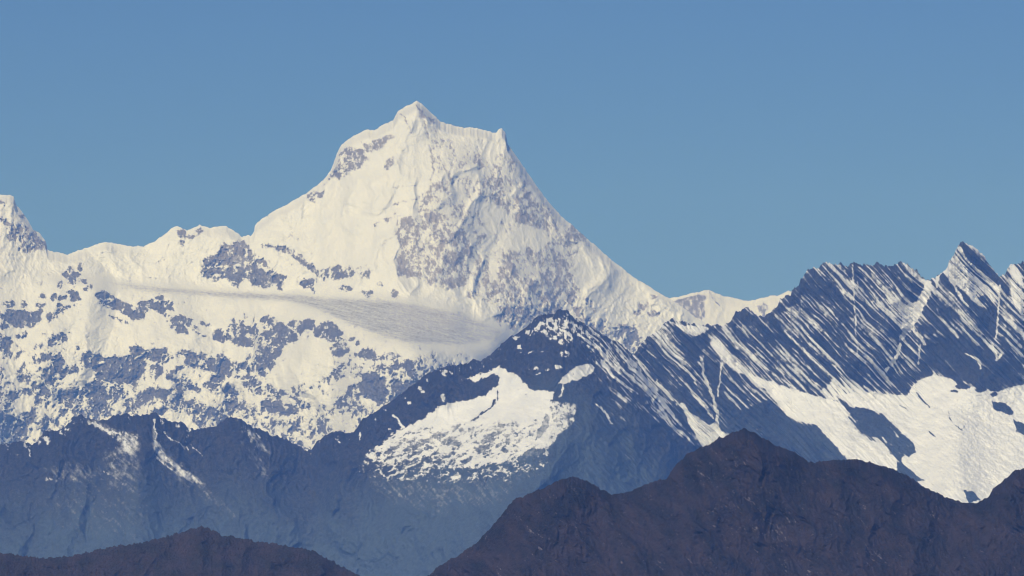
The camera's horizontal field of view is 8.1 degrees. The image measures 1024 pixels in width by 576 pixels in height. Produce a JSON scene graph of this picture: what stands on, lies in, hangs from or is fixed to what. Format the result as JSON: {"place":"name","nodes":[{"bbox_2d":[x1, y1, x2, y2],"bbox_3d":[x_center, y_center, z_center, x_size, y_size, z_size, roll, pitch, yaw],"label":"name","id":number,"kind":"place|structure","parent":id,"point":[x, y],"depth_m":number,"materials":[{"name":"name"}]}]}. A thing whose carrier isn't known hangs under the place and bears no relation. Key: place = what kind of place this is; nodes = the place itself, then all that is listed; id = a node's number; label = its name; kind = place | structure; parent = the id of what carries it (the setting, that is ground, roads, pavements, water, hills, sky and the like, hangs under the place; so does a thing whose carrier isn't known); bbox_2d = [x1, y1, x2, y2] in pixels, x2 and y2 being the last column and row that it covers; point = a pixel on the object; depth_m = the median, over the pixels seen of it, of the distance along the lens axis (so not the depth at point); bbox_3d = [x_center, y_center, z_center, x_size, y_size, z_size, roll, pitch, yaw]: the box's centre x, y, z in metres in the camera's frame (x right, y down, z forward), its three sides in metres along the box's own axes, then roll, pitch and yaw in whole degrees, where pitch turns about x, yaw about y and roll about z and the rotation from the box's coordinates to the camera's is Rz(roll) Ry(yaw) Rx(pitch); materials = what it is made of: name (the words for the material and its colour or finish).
{"place":"outdoors","nodes":[
{"label":"outdoors","id":0,"kind":"place"},
{"bbox_2d":[0,525,359,575],"bbox_3d":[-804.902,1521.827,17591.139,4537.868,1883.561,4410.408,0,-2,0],"label":"wooded hill","id":1,"kind":"structure","parent":0,"point":[201,550],"depth_m":17449.67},
{"bbox_2d":[0,309,701,575],"bbox_3d":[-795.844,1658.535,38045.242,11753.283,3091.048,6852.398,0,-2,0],"label":"dark blue ridge","id":2,"kind":"structure","parent":0,"point":[427,474],"depth_m":37530.29,"materials":[{"name":"blue stone"}]},
{"bbox_2d":[0,101,705,450],"bbox_3d":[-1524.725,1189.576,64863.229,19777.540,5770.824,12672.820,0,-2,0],"label":"snow mountain","id":3,"kind":"structure","parent":0,"point":[373,271],"depth_m":63949.17,"materials":[{"name":"white snow"}]},
{"bbox_2d":[0,0,1023,300],"label":"sky","id":4,"kind":"structure","parent":0,"point":[739,149],"materials":[{"name":"blue"}]},
{"bbox_2d":[428,428,1023,575],"bbox_3d":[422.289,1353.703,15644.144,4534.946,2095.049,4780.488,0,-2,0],"label":"brown ridge","id":5,"kind":"structure","parent":0,"point":[744,502],"depth_m":15346.08,"materials":[{"name":"stone"}]},
{"bbox_2d":[670,290,791,325],"bbox_3d":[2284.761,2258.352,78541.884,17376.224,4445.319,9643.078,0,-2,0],"label":"distant snow ridge","id":6,"kind":"structure","parent":0,"point":[710,307],"depth_m":77820.09,"materials":[{"name":"white snow"}]},
{"bbox_2d":[633,241,1023,502],"bbox_3d":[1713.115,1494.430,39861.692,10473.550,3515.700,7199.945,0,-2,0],"label":"striped rock range","id":7,"kind":"structure","parent":0,"point":[902,367],"depth_m":39612.49,"materials":[{"name":"rock"},{"name":"snow"}]}
]}

